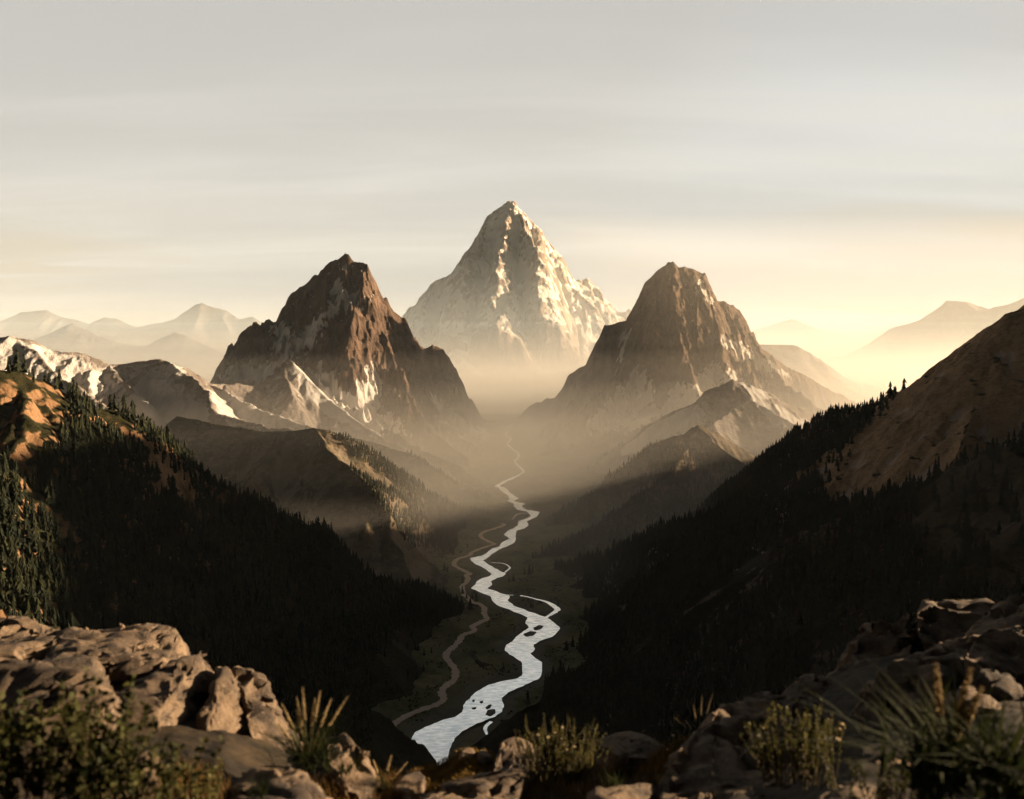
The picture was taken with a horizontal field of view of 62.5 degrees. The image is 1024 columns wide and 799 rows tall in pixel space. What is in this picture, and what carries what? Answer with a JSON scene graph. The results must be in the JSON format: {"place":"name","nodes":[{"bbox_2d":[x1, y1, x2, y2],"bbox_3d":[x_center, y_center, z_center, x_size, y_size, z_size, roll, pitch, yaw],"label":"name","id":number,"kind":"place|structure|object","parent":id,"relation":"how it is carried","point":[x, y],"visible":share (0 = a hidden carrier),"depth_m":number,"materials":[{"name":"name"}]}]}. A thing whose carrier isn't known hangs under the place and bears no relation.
{"place":"outdoors","nodes":[
{"label":"outdoors","id":0,"kind":"place"},
{"bbox_2d":[34,323,223,368],"bbox_3d":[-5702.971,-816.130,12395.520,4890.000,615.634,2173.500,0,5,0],"label":"distant range","id":1,"kind":"structure","parent":0,"point":[182,350],"depth_m":12194.17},
{"bbox_2d":[0,303,260,354],"bbox_3d":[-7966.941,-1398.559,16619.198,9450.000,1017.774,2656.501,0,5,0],"label":"distant range","id":2,"kind":"structure","parent":0,"point":[218,330],"depth_m":16531.33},
{"bbox_2d":[0,336,312,431],"bbox_3d":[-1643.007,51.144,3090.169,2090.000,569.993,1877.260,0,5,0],"label":"snowy ridge","id":3,"kind":"structure","parent":0,"point":[160,392],"depth_m":3071.07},
{"bbox_2d":[0,370,489,782],"bbox_3d":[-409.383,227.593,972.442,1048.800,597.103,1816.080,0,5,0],"label":"forested slope","id":4,"kind":"structure","parent":0,"point":[32,413],"depth_m":916.39,"materials":[{"name":"plant"}]},
{"bbox_2d":[0,488,8,520],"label":"conifer tree","id":5,"kind":"object","parent":4,"relation":"on","point":[2,501],"visible":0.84,"depth_m":659.17,"materials":[{"name":"green plant"}]},
{"bbox_2d":[6,537,19,565],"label":"conifer tree","id":6,"kind":"object","parent":4,"relation":"on","point":[10,554],"visible":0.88,"depth_m":634.74,"materials":[{"name":"green plant"}]},
{"bbox_2d":[9,516,17,544],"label":"conifer tree","id":7,"kind":"object","parent":4,"relation":"on","point":[12,530],"visible":0.77,"depth_m":648.52,"materials":[{"name":"green plant"}]},
{"bbox_2d":[13,563,18,596],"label":"conifer tree","id":8,"kind":"object","parent":4,"relation":"on","point":[16,572],"visible":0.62,"depth_m":621.11,"materials":[{"name":"green plant"}]},
{"bbox_2d":[7,469,25,502],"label":"conifer tree","id":9,"kind":"object","parent":4,"relation":"on","point":[12,480],"visible":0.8,"depth_m":683.49,"materials":[{"name":"green plant"}]},
{"bbox_2d":[11,476,22,502],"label":"conifer tree","id":10,"kind":"object","parent":4,"relation":"on","point":[15,489],"visible":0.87,"depth_m":680.58,"materials":[{"name":"green plant"}]},
{"bbox_2d":[15,569,28,604],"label":"conifer tree","id":11,"kind":"object","parent":4,"relation":"on","point":[19,593],"visible":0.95,"depth_m":615.62,"materials":[{"name":"green plant"}]},
{"bbox_2d":[25,557,31,582],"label":"conifer tree","id":12,"kind":"object","parent":4,"relation":"on","point":[28,567],"visible":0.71,"depth_m":637.91,"materials":[{"name":"green plant"}]},
{"bbox_2d":[24,524,36,548],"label":"conifer tree","id":13,"kind":"object","parent":4,"relation":"on","point":[28,538],"visible":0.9,"depth_m":659.50,"materials":[{"name":"green plant"}]},
{"bbox_2d":[29,588,35,613],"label":"conifer tree","id":14,"kind":"object","parent":4,"relation":"on","point":[32,601],"visible":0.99,"depth_m":615.65,"materials":[{"name":"green plant"}]},
{"bbox_2d":[30,564,38,587],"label":"conifer tree","id":15,"kind":"object","parent":4,"relation":"on","point":[34,574],"visible":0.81,"depth_m":636.30,"materials":[{"name":"green plant"}]},
{"bbox_2d":[29,514,45,543],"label":"conifer tree","id":16,"kind":"object","parent":4,"relation":"on","point":[35,530],"visible":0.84,"depth_m":665.12,"materials":[{"name":"green plant"}]},
{"bbox_2d":[35,542,46,568],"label":"conifer tree","id":17,"kind":"object","parent":4,"relation":"on","point":[39,554],"visible":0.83,"depth_m":657.92,"materials":[{"name":"green plant"}]},
{"bbox_2d":[37,501,45,527],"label":"conifer tree","id":18,"kind":"object","parent":4,"relation":"on","point":[42,514],"visible":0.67,"depth_m":688.94,"materials":[{"name":"green plant"}]},
{"bbox_2d":[35,574,53,600],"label":"conifer tree","id":19,"kind":"object","parent":4,"relation":"on","point":[40,591],"visible":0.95,"depth_m":629.27,"materials":[{"name":"green plant"}]},
{"bbox_2d":[40,516,48,539],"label":"conifer tree","id":20,"kind":"object","parent":4,"relation":"on","point":[44,527],"visible":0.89,"depth_m":677.22,"materials":[{"name":"green plant"}]},
{"bbox_2d":[47,592,52,616],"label":"conifer tree","id":21,"kind":"object","parent":4,"relation":"on","point":[49,611],"visible":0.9,"depth_m":629.46,"materials":[{"name":"green plant"}]},
{"bbox_2d":[48,509,54,537],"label":"conifer tree","id":22,"kind":"object","parent":4,"relation":"on","point":[51,524],"visible":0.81,"depth_m":686.12,"materials":[{"name":"green plant"}]},
{"bbox_2d":[44,567,60,591],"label":"conifer tree","id":23,"kind":"object","parent":4,"relation":"on","point":[47,577],"visible":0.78,"depth_m":641.95,"materials":[{"name":"green plant"}]},
{"bbox_2d":[52,577,59,602],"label":"conifer tree","id":24,"kind":"object","parent":4,"relation":"on","point":[56,591],"visible":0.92,"depth_m":642.83,"materials":[{"name":"green plant"}]},
{"bbox_2d":[53,516,63,545],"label":"conifer tree","id":25,"kind":"object","parent":4,"relation":"on","point":[58,538],"visible":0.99,"depth_m":683.48,"materials":[{"name":"green plant"}]},
{"bbox_2d":[54,562,65,592],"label":"conifer tree","id":26,"kind":"object","parent":4,"relation":"on","point":[61,579],"visible":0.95,"depth_m":650.80,"materials":[{"name":"green plant"}]},
{"bbox_2d":[54,556,68,584],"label":"conifer tree","id":27,"kind":"object","parent":4,"relation":"on","point":[57,559],"visible":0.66,"depth_m":655.09,"materials":[{"name":"green plant"}]},
{"bbox_2d":[60,432,71,456],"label":"conifer tree","id":28,"kind":"object","parent":4,"relation":"on","point":[64,448],"visible":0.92,"depth_m":837.29,"materials":[{"name":"green plant"}]},
{"bbox_2d":[58,591,75,620],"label":"conifer tree","id":29,"kind":"object","parent":4,"relation":"on","point":[69,605],"visible":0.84,"depth_m":639.06,"materials":[{"name":"green plant"}]},
{"bbox_2d":[60,577,78,603],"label":"conifer tree","id":30,"kind":"object","parent":4,"relation":"on","point":[68,590],"visible":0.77,"depth_m":647.47,"materials":[{"name":"green plant"}]},
{"bbox_2d":[68,526,77,552],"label":"conifer tree","id":31,"kind":"object","parent":4,"relation":"on","point":[72,543],"visible":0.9,"depth_m":688.94,"materials":[{"name":"green plant"}]},
{"bbox_2d":[71,422,82,451],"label":"conifer tree","id":32,"kind":"object","parent":4,"relation":"on","point":[75,434],"visible":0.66,"depth_m":869.63,"materials":[{"name":"green plant"}]},
{"bbox_2d":[72,437,86,464],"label":"conifer tree","id":33,"kind":"object","parent":4,"relation":"on","point":[75,452],"visible":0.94,"depth_m":852.00,"materials":[{"name":"green plant"}]},
{"bbox_2d":[77,524,98,551],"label":"conifer tree","id":34,"kind":"object","parent":4,"relation":"on","point":[85,541],"visible":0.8,"depth_m":711.50,"materials":[{"name":"green plant"}]},
{"bbox_2d":[168,475,184,501],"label":"conifer tree","id":35,"kind":"object","parent":4,"relation":"on","point":[173,484],"visible":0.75,"depth_m":935.71,"materials":[{"name":"green plant"}]},
{"bbox_2d":[336,705,346,729],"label":"conifer tree","id":36,"kind":"object","parent":4,"relation":"on","point":[340,712],"visible":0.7,"depth_m":825.14,"materials":[{"name":"green plant"}]},
{"bbox_2d":[163,416,492,590],"bbox_3d":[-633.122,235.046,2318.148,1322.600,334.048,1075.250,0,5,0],"label":"grassy hill","id":37,"kind":"structure","parent":0,"point":[276,466],"depth_m":2156.44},
{"bbox_2d":[223,361,495,489],"bbox_3d":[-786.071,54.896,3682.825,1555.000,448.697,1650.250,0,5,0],"label":"mountain shoulder","id":38,"kind":"object","parent":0,"point":[291,390],"visible":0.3,"depth_m":3500.22},
{"bbox_2d":[210,253,512,484],"bbox_3d":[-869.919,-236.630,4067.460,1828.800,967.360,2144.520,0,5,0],"label":"rocky mountain","id":39,"kind":"structure","parent":0,"point":[338,332],"depth_m":4068.93,"materials":[{"name":"stone"}]},
{"bbox_2d":[352,438,490,501],"bbox_3d":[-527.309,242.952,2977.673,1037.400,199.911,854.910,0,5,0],"label":"hill","id":40,"kind":"structure","parent":0,"point":[437,482],"depth_m":2922.37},
{"bbox_2d":[412,428,560,763],"bbox_3d":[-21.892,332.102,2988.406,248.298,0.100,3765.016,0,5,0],"label":"river","id":41,"kind":"structure","parent":0,"point":[436,739],"depth_m":1482.17,"materials":[{"name":"liquid"}]},
{"bbox_2d":[371,414,606,758],"bbox_3d":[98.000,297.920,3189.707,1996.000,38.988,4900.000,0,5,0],"label":"valley floor","id":42,"kind":"structure","parent":0,"point":[556,472],"depth_m":1910.11,"materials":[{"name":"plant"}]},
{"bbox_2d":[392,523,505,725],"bbox_3d":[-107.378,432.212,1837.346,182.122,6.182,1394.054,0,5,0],"label":"trail","id":43,"kind":"object","parent":42,"relation":"on","point":[455,671],"visible":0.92,"depth_m":1570.98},
{"bbox_2d":[388,486,604,741],"bbox_3d":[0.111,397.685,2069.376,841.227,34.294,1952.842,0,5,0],"label":"scrub","id":44,"kind":"object","parent":42,"relation":"on","point":[516,592],"visible":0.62,"depth_m":1877.45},
{"bbox_2d":[0,349,1023,763],"bbox_3d":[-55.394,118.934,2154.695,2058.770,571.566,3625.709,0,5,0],"label":"conifer forest","id":45,"kind":"object","parent":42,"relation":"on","point":[616,629],"visible":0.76,"depth_m":915.87,"materials":[{"name":"plant"}]},
{"bbox_2d":[0,646,1023,798],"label":"ledge ground","id":46,"kind":"structure","parent":0,"point":[839,697],"depth_m":4.45,"materials":[{"name":"soil"}]},
{"bbox_2d":[0,616,62,660],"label":"boulder","id":47,"kind":"object","parent":46,"relation":"on","point":[24,638],"visible":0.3,"depth_m":6.11,"materials":[{"name":"stone"}]},
{"bbox_2d":[0,657,124,739],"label":"boulder","id":48,"kind":"object","parent":46,"relation":"on","point":[38,679],"visible":0.32,"depth_m":4.46,"materials":[{"name":"stone"}]},
{"bbox_2d":[41,652,105,675],"bbox_3d":[-2.908,1.872,5.796,0.674,0.627,1.287,-3,6,-27],"label":"boulder","id":49,"kind":"object","parent":46,"relation":"on","point":[72,659],"visible":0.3,"depth_m":5.34,"materials":[{"name":"stone"}]},
{"bbox_2d":[0,666,152,798],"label":"leafy bush","id":50,"kind":"object","parent":46,"relation":"on","point":[13,765],"visible":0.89,"depth_m":3.11,"materials":[{"name":"green plant"}]},
{"bbox_2d":[46,622,190,683],"bbox_3d":[-2.915,1.947,6.414,1.023,0.671,2.053,-2,6,-24],"label":"boulder","id":51,"kind":"object","parent":46,"relation":"on","point":[121,653],"visible":0.45,"depth_m":5.89,"materials":[{"name":"stone"}]},
{"bbox_2d":[40,715,225,798],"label":"leafy bush","id":52,"kind":"object","parent":46,"relation":"on","point":[165,789],"visible":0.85,"depth_m":3.04,"materials":[{"name":"green plant"}]},
{"bbox_2d":[135,750,160,798],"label":"boulder","id":53,"kind":"object","parent":46,"relation":"on","point":[146,768],"visible":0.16,"depth_m":3.70,"materials":[{"name":"stone"}]},
{"bbox_2d":[114,651,214,729],"bbox_3d":[-2.284,2.047,5.412,0.830,0.865,1.810,0,5,0],"label":"boulder","id":54,"kind":"object","parent":46,"relation":"on","point":[174,692],"visible":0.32,"depth_m":5.00,"materials":[{"name":"stone"}]},
{"bbox_2d":[141,755,223,798],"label":"leafy bush","id":55,"kind":"object","parent":46,"relation":"on","point":[197,793],"visible":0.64,"depth_m":3.33,"materials":[{"name":"green plant"}]},
{"bbox_2d":[196,666,250,735],"bbox_3d":[-1.741,2.091,5.431,0.458,0.820,1.600,-1,5,-16],"label":"boulder","id":56,"kind":"object","parent":46,"relation":"on","point":[222,709],"visible":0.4,"depth_m":4.95,"materials":[{"name":"stone"}]},
{"bbox_2d":[231,666,302,749],"bbox_3d":[-1.577,2.164,5.544,0.553,0.837,1.603,-1,5,-11],"label":"boulder","id":57,"kind":"object","parent":46,"relation":"on","point":[259,702],"visible":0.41,"depth_m":5.20,"materials":[{"name":"stone"}]},
{"bbox_2d":[229,765,332,798],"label":"boulder","id":58,"kind":"object","parent":46,"relation":"on","point":[298,784],"visible":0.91,"depth_m":3.75,"materials":[{"name":"stone"}]},
{"bbox_2d":[235,771,280,798],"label":"grass tuft","id":59,"kind":"object","parent":58,"relation":"on","point":[261,790],"visible":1,"depth_m":3.56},
{"bbox_2d":[225,686,384,774],"bbox_3d":[-1.029,1.599,4.097,0.807,0.418,0.663,-3,6,-33],"label":"grass tuft","id":60,"kind":"object","parent":58,"relation":"on","point":[307,755],"visible":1,"depth_m":4.11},
{"bbox_2d":[321,747,370,777],"bbox_3d":[-0.851,1.840,4.275,0.325,0.121,0.310,0,5,0],"label":"grass tuft","id":61,"kind":"object","parent":46,"relation":"on","point":[341,768],"visible":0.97,"depth_m":4.28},
{"bbox_2d":[323,733,381,798],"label":"boulder","id":62,"kind":"object","parent":46,"relation":"on","point":[369,791],"visible":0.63,"depth_m":4.56,"materials":[{"name":"stone"}]},
{"bbox_2d":[361,755,407,793],"bbox_3d":[-0.691,1.992,4.500,0.211,0.209,0.180,-4,7,-39],"label":"grass tuft","id":63,"kind":"object","parent":46,"relation":"on","point":[382,784],"visible":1,"depth_m":4.50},
{"bbox_2d":[392,771,425,798],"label":"boulder","id":64,"kind":"object","parent":46,"relation":"on","point":[418,781],"visible":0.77,"depth_m":4.71,"materials":[{"name":"stone"}]},
{"bbox_2d":[134,730,684,798],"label":"dry grass","id":65,"kind":"structure","parent":46,"relation":"on","point":[588,787],"depth_m":5.04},
{"bbox_2d":[416,794,441,798],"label":"boulder","id":66,"kind":"object","parent":46,"relation":"on","point":[430,796],"visible":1,"depth_m":4.02,"materials":[{"name":"stone"}]},
{"bbox_2d":[459,748,475,761],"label":"boulder","id":67,"kind":"object","parent":46,"relation":"on","point":[468,751],"visible":0.16,"depth_m":5.44,"materials":[{"name":"stone"}]},
{"bbox_2d":[436,770,523,798],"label":"boulder","id":68,"kind":"object","parent":46,"relation":"on","point":[500,784],"visible":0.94,"depth_m":4.46,"materials":[{"name":"stone"}]},
{"bbox_2d":[477,750,492,766],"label":"boulder","id":69,"kind":"object","parent":46,"relation":"on","point":[484,757],"visible":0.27,"depth_m":5.31,"materials":[{"name":"stone"}]},
{"bbox_2d":[493,737,541,798],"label":"boulder","id":70,"kind":"object","parent":46,"relation":"on","point":[505,760],"visible":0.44,"depth_m":5.06,"materials":[{"name":"stone"}]},
{"bbox_2d":[407,735,689,793],"bbox_3d":[0.483,2.459,5.431,2.378,0.758,1.236,-3,6,-28],"label":"moss","id":71,"kind":"object","parent":46,"relation":"on","point":[436,779],"visible":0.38,"depth_m":5.27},
{"bbox_2d":[513,713,610,787],"bbox_3d":[0.280,1.994,4.793,0.550,0.334,0.353,0,5,0],"label":"round bush","id":72,"kind":"object","parent":46,"relation":"on","point":[571,761],"visible":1,"depth_m":4.77,"materials":[{"name":"green plant"}]},
{"bbox_2d":[560,759,594,783],"bbox_3d":[0.361,2.106,4.799,0.292,0.137,0.249,2,6,25],"label":"grass tuft","id":73,"kind":"object","parent":46,"relation":"on","point":[576,777],"visible":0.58,"depth_m":4.80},
{"bbox_2d":[587,783,656,798],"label":"boulder","id":74,"kind":"object","parent":46,"relation":"on","point":[641,791],"visible":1,"depth_m":4.20,"materials":[{"name":"stone"}]},
{"bbox_2d":[599,765,626,787],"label":"grass tuft","id":75,"kind":"object","parent":74,"relation":"on","point":[617,781],"visible":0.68,"depth_m":4.30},
{"bbox_2d":[589,731,665,773],"bbox_3d":[0.957,2.879,6.741,0.703,0.643,1.082,0,5,0],"label":"boulder","id":76,"kind":"object","parent":46,"relation":"on","point":[625,746],"visible":0.5,"depth_m":6.39,"materials":[{"name":"stone"}]},
{"bbox_2d":[667,734,690,750],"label":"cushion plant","id":77,"kind":"object","parent":46,"relation":"on","point":[679,744],"visible":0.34,"depth_m":5.32,"materials":[{"name":"green plant"}]},
{"bbox_2d":[674,694,712,736],"bbox_3d":[1.138,1.963,5.171,0.195,0.321,0.219,-4,7,-38],"label":"grass tuft","id":78,"kind":"object","parent":46,"relation":"on","point":[695,716],"visible":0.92,"depth_m":5.20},
{"bbox_2d":[650,691,844,798],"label":"boulder","id":79,"kind":"object","parent":46,"relation":"on","point":[711,758],"visible":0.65,"depth_m":4.67,"materials":[{"name":"stone"}]},
{"bbox_2d":[739,699,845,789],"bbox_3d":[1.320,1.572,3.890,0.552,0.326,0.371,0,5,0],"label":"heather bush","id":80,"kind":"object","parent":46,"relation":"on","point":[805,753],"visible":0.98,"depth_m":3.85,"materials":[{"name":"green plant"}]},
{"bbox_2d":[781,673,831,697],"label":"boulder","id":81,"kind":"object","parent":46,"relation":"on","point":[816,684],"visible":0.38,"depth_m":6.01,"materials":[{"name":"stone"}]},
{"bbox_2d":[818,782,876,798],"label":"boulder","id":82,"kind":"object","parent":46,"relation":"on","point":[844,791],"visible":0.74,"depth_m":3.28,"materials":[{"name":"stone"}]},
{"bbox_2d":[826,613,921,676],"bbox_3d":[2.837,2.272,6.796,0.800,1.145,1.756,2,5,19],"label":"boulder","id":83,"kind":"object","parent":46,"relation":"on","point":[879,637],"visible":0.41,"depth_m":6.52,"materials":[{"name":"stone"}]},
{"bbox_2d":[817,745,983,798],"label":"plant","id":84,"kind":"object","parent":46,"relation":"on","point":[903,786],"visible":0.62,"depth_m":3.15,"materials":[{"name":"green plant"}]},
{"bbox_2d":[782,655,1023,798],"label":"grass tuft","id":85,"kind":"object","parent":46,"relation":"on","point":[926,776],"visible":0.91,"depth_m":2.85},
{"bbox_2d":[851,626,1023,730],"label":"boulder","id":86,"kind":"object","parent":46,"relation":"on","point":[993,657],"visible":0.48,"depth_m":4.99,"materials":[{"name":"stone"}]},
{"bbox_2d":[910,598,995,649],"bbox_3d":[3.568,2.102,6.994,0.882,1.047,1.678,2,6,26],"label":"boulder","id":87,"kind":"object","parent":46,"relation":"on","point":[943,621],"visible":0.25,"depth_m":6.56,"materials":[{"name":"stone"}]},
{"bbox_2d":[887,675,1023,798],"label":"grass tuft","id":88,"kind":"object","parent":46,"relation":"on","point":[1011,789],"visible":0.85,"depth_m":2.73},
{"bbox_2d":[965,594,1023,635],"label":"boulder","id":89,"kind":"object","parent":46,"relation":"on","point":[1007,612],"visible":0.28,"depth_m":5.88,"materials":[{"name":"stone"}]},
{"bbox_2d":[0,0,1023,331],"label":"sky","id":90,"kind":"structure","parent":0,"point":[828,165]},
{"bbox_2d":[402,201,630,383],"bbox_3d":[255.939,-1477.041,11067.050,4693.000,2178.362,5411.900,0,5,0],"label":"snow mountain","id":91,"kind":"structure","parent":0,"point":[509,299],"depth_m":9348.95,"materials":[{"name":"snow"}]},
{"bbox_2d":[188,332,920,413],"bbox_3d":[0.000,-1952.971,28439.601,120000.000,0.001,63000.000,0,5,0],"label":"ground","id":92,"kind":"structure","parent":0,"point":[512,398],"depth_m":8079.16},
{"bbox_2d":[573,408,664,457],"bbox_3d":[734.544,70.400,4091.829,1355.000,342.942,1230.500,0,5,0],"label":"mountain shoulder","id":93,"kind":"object","parent":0,"point":[631,430],"visible":0.11,"depth_m":3961.86},
{"bbox_2d":[532,425,754,558],"bbox_3d":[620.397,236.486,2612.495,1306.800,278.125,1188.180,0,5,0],"label":"forested hill","id":94,"kind":"structure","parent":0,"point":[718,447],"depth_m":2553.82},
{"bbox_2d":[511,262,856,456],"bbox_3d":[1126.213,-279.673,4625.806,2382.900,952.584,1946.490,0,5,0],"label":"brown mountain","id":95,"kind":"structure","parent":0,"point":[680,338],"depth_m":4380.01,"materials":[{"name":"stone"}]},
{"bbox_2d":[579,379,812,473],"bbox_3d":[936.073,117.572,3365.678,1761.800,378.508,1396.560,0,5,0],"label":"snow streaked hill","id":96,"kind":"structure","parent":0,"point":[753,420],"depth_m":3388.07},
{"bbox_2d":[470,443,1023,765],"bbox_3d":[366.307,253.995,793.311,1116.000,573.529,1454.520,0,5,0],"label":"wooded spur","id":97,"kind":"structure","parent":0,"point":[1007,561],"depth_m":824.17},
{"bbox_2d":[586,697,597,725],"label":"conifer tree","id":98,"kind":"object","parent":97,"relation":"on","point":[592,709],"visible":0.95,"depth_m":867.09,"materials":[{"name":"green plant"}]},
{"bbox_2d":[940,575,947,599],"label":"conifer tree","id":99,"kind":"object","parent":97,"relation":"on","point":[945,583],"visible":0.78,"depth_m":691.56,"materials":[{"name":"green plant"}]},
{"bbox_2d":[952,507,974,539],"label":"conifer tree","id":100,"kind":"object","parent":97,"relation":"on","point":[966,523],"visible":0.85,"depth_m":750.08,"materials":[{"name":"green plant"}]},
{"bbox_2d":[966,469,981,494],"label":"conifer tree","id":101,"kind":"object","parent":97,"relation":"on","point":[974,488],"visible":0.99,"depth_m":793.50,"materials":[{"name":"green plant"}]},
{"bbox_2d":[979,532,986,557],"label":"conifer tree","id":102,"kind":"object","parent":97,"relation":"on","point":[982,546],"visible":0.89,"depth_m":707.24,"materials":[{"name":"green plant"}]},
{"bbox_2d":[976,486,992,512],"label":"conifer tree","id":103,"kind":"object","parent":97,"relation":"on","point":[984,504],"visible":1,"depth_m":762.27,"materials":[{"name":"green plant"}]},
{"bbox_2d":[977,540,993,568],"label":"conifer tree","id":104,"kind":"object","parent":97,"relation":"on","point":[987,560],"visible":1,"depth_m":693.11,"materials":[{"name":"green plant"}]},
{"bbox_2d":[1008,428,1017,452],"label":"conifer tree","id":105,"kind":"object","parent":97,"relation":"on","point":[1013,446],"visible":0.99,"depth_m":800.72,"materials":[{"name":"green plant"}]},
{"bbox_2d":[1014,428,1023,452],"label":"conifer tree","id":106,"kind":"object","parent":97,"relation":"on","point":[1020,448],"visible":1,"depth_m":794.11,"materials":[{"name":"green plant"}]},
{"bbox_2d":[558,305,1023,658],"bbox_3d":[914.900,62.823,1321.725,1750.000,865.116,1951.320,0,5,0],"label":"mountainside","id":107,"kind":"structure","parent":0,"point":[969,393],"depth_m":1246.93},
{"bbox_2d":[751,319,896,350],"bbox_3d":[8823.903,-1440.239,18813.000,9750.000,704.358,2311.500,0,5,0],"label":"distant range","id":108,"kind":"structure","parent":0,"point":[794,332],"depth_m":18573.81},
{"bbox_2d":[760,344,900,404],"bbox_3d":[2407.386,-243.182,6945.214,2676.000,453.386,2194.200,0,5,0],"label":"mountain ridge","id":109,"kind":"structure","parent":0,"point":[808,365],"depth_m":6602.06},
{"bbox_2d":[822,298,1023,376],"bbox_3d":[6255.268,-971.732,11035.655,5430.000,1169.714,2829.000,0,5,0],"label":"distant range","id":110,"kind":"structure","parent":0,"point":[922,346],"depth_m":11078.36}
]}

